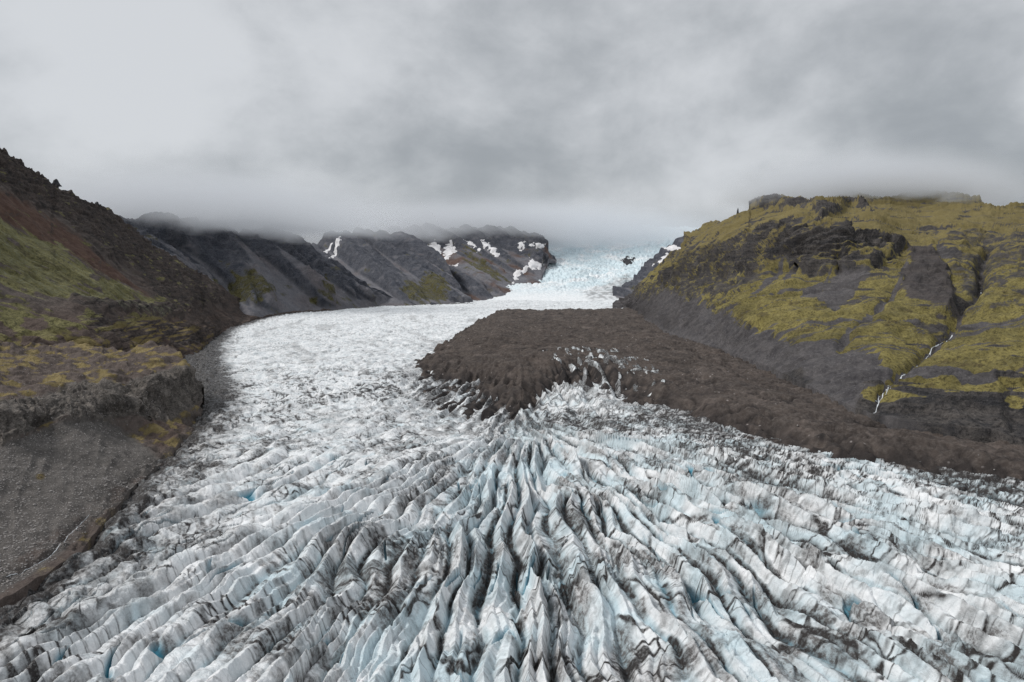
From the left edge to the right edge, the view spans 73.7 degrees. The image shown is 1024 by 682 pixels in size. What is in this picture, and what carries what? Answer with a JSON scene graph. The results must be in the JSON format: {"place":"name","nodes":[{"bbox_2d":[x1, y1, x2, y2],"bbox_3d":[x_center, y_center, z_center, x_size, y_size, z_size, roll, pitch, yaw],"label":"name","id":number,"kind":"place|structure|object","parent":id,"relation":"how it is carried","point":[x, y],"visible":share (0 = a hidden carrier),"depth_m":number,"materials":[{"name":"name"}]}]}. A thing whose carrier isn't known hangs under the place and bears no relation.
{"place":"outdoors","nodes":[
{"label":"outdoors","id":0,"kind":"place"},
{"bbox_2d":[0,340,204,607],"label":"gravel bluff","id":1,"kind":"structure","parent":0,"point":[179,385],"depth_m":383.89,"materials":[{"name":"gravel"}]},
{"bbox_2d":[7,515,88,576],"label":"brook","id":2,"kind":"structure","parent":1,"relation":"on","point":[49,556],"depth_m":253.24,"materials":[{"name":"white liquid"}]},
{"bbox_2d":[0,347,163,591],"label":"gravel","id":3,"kind":"structure","parent":1,"relation":"on","point":[24,533],"depth_m":303.99,"materials":[{"name":"gravel"}]},
{"bbox_2d":[0,148,329,357],"bbox_3d":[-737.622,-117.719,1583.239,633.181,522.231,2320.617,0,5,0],"label":"brown mountain","id":4,"kind":"structure","parent":0,"point":[75,268],"depth_m":1040.87,"materials":[{"name":"brown stone"}]},
{"bbox_2d":[51,179,61,186],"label":"rock pinnacle","id":5,"kind":"object","parent":4,"relation":"on","point":[56,182],"visible":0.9,"depth_m":1296.91,"materials":[{"name":"grey stone"}]},
{"bbox_2d":[119,211,436,317],"bbox_3d":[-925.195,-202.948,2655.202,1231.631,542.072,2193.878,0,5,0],"label":"dark mountain","id":6,"kind":"structure","parent":0,"point":[266,269],"depth_m":2393.85,"materials":[{"name":"grey stone"}]},
{"bbox_2d":[312,227,472,305],"bbox_3d":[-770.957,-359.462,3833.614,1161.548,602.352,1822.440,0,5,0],"label":"grey mountain","id":7,"kind":"structure","parent":0,"point":[401,268],"depth_m":3599.64,"materials":[{"name":"grey stone"}]},
{"bbox_2d":[329,236,341,257],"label":"snow patch","id":8,"kind":"object","parent":7,"relation":"on","point":[338,239],"visible":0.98,"depth_m":3808.83,"materials":[{"name":"white snow"}]},
{"bbox_2d":[372,223,556,300],"bbox_3d":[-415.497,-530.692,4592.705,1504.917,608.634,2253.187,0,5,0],"label":"snowy mountain","id":9,"kind":"structure","parent":0,"point":[483,274],"depth_m":4442.08,"materials":[{"name":"grey stone"}]},
{"bbox_2d":[429,239,440,253],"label":"snow patch","id":10,"kind":"object","parent":9,"relation":"on","point":[435,246],"visible":0.48,"depth_m":4735.77,"materials":[{"name":"white snow"}]},
{"bbox_2d":[443,240,456,255],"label":"snow patch","id":11,"kind":"object","parent":9,"relation":"on","point":[450,250],"visible":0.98,"depth_m":4627.36,"materials":[{"name":"white snow"}]},
{"bbox_2d":[463,239,480,250],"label":"snow patch","id":12,"kind":"object","parent":9,"relation":"on","point":[472,244],"visible":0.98,"depth_m":4513.63,"materials":[{"name":"white snow"}]},
{"bbox_2d":[481,239,499,256],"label":"snow patch","id":13,"kind":"object","parent":9,"relation":"on","point":[492,250],"visible":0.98,"depth_m":4463.01,"materials":[{"name":"white snow"}]},
{"bbox_2d":[517,241,525,250],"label":"snow patch","id":14,"kind":"object","parent":9,"relation":"on","point":[520,243],"visible":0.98,"depth_m":4517.08,"materials":[{"name":"white snow"}]},
{"bbox_2d":[512,257,544,283],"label":"snow patch","id":15,"kind":"object","parent":9,"relation":"on","point":[532,264],"visible":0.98,"depth_m":4289.90,"materials":[{"name":"white snow"}]},
{"bbox_2d":[529,242,545,248],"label":"snow patch","id":16,"kind":"object","parent":9,"relation":"on","point":[539,245],"visible":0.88,"depth_m":4586.72,"materials":[{"name":"white snow"}]},
{"bbox_2d":[0,300,1023,681],"bbox_3d":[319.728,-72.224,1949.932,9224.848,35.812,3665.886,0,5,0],"label":"glacier","id":17,"kind":"object","parent":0,"point":[330,496],"visible":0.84,"depth_m":262.86,"materials":[{"name":"white ice"}]},
{"bbox_2d":[414,307,1023,480],"bbox_3d":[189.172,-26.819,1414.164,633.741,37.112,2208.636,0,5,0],"label":"moraine","id":18,"kind":"structure","parent":17,"relation":"on","point":[507,361],"depth_m":613.90,"materials":[{"name":"brown gravel"}]},
{"bbox_2d":[0,0,1023,243],"label":"sky","id":19,"kind":"structure","parent":0,"point":[308,119],"materials":[{"name":"grey"}]},
{"bbox_2d":[480,224,698,301],"bbox_3d":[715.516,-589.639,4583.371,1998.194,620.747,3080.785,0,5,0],"label":"icefall","id":20,"kind":"object","parent":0,"point":[589,265],"visible":0.46,"depth_m":4711.90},
{"bbox_2d":[620,256,635,264],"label":"rock outcrop","id":21,"kind":"object","parent":20,"relation":"on","point":[626,261],"visible":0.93,"depth_m":4545.82,"materials":[{"name":"grey stone"}]},
{"bbox_2d":[612,236,683,297],"bbox_3d":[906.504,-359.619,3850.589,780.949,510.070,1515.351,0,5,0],"label":"rocky spur","id":22,"kind":"structure","parent":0,"point":[624,289],"depth_m":3690.99,"materials":[{"name":"grey stone"}]},
{"bbox_2d":[664,245,680,250],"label":"snow patch","id":23,"kind":"object","parent":22,"relation":"on","point":[672,247],"visible":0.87,"depth_m":3883.19,"materials":[{"name":"white snow"}]},
{"bbox_2d":[612,190,1023,445],"bbox_3d":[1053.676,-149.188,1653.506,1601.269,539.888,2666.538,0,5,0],"label":"mossy mountain","id":24,"kind":"structure","parent":0,"point":[856,302],"depth_m":976.07,"materials":[{"name":"green plant"}]},
{"bbox_2d":[875,335,952,412],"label":"stream","id":25,"kind":"structure","parent":24,"relation":"on","point":[903,375],"depth_m":562.71,"materials":[{"name":"white liquid"}]}
]}

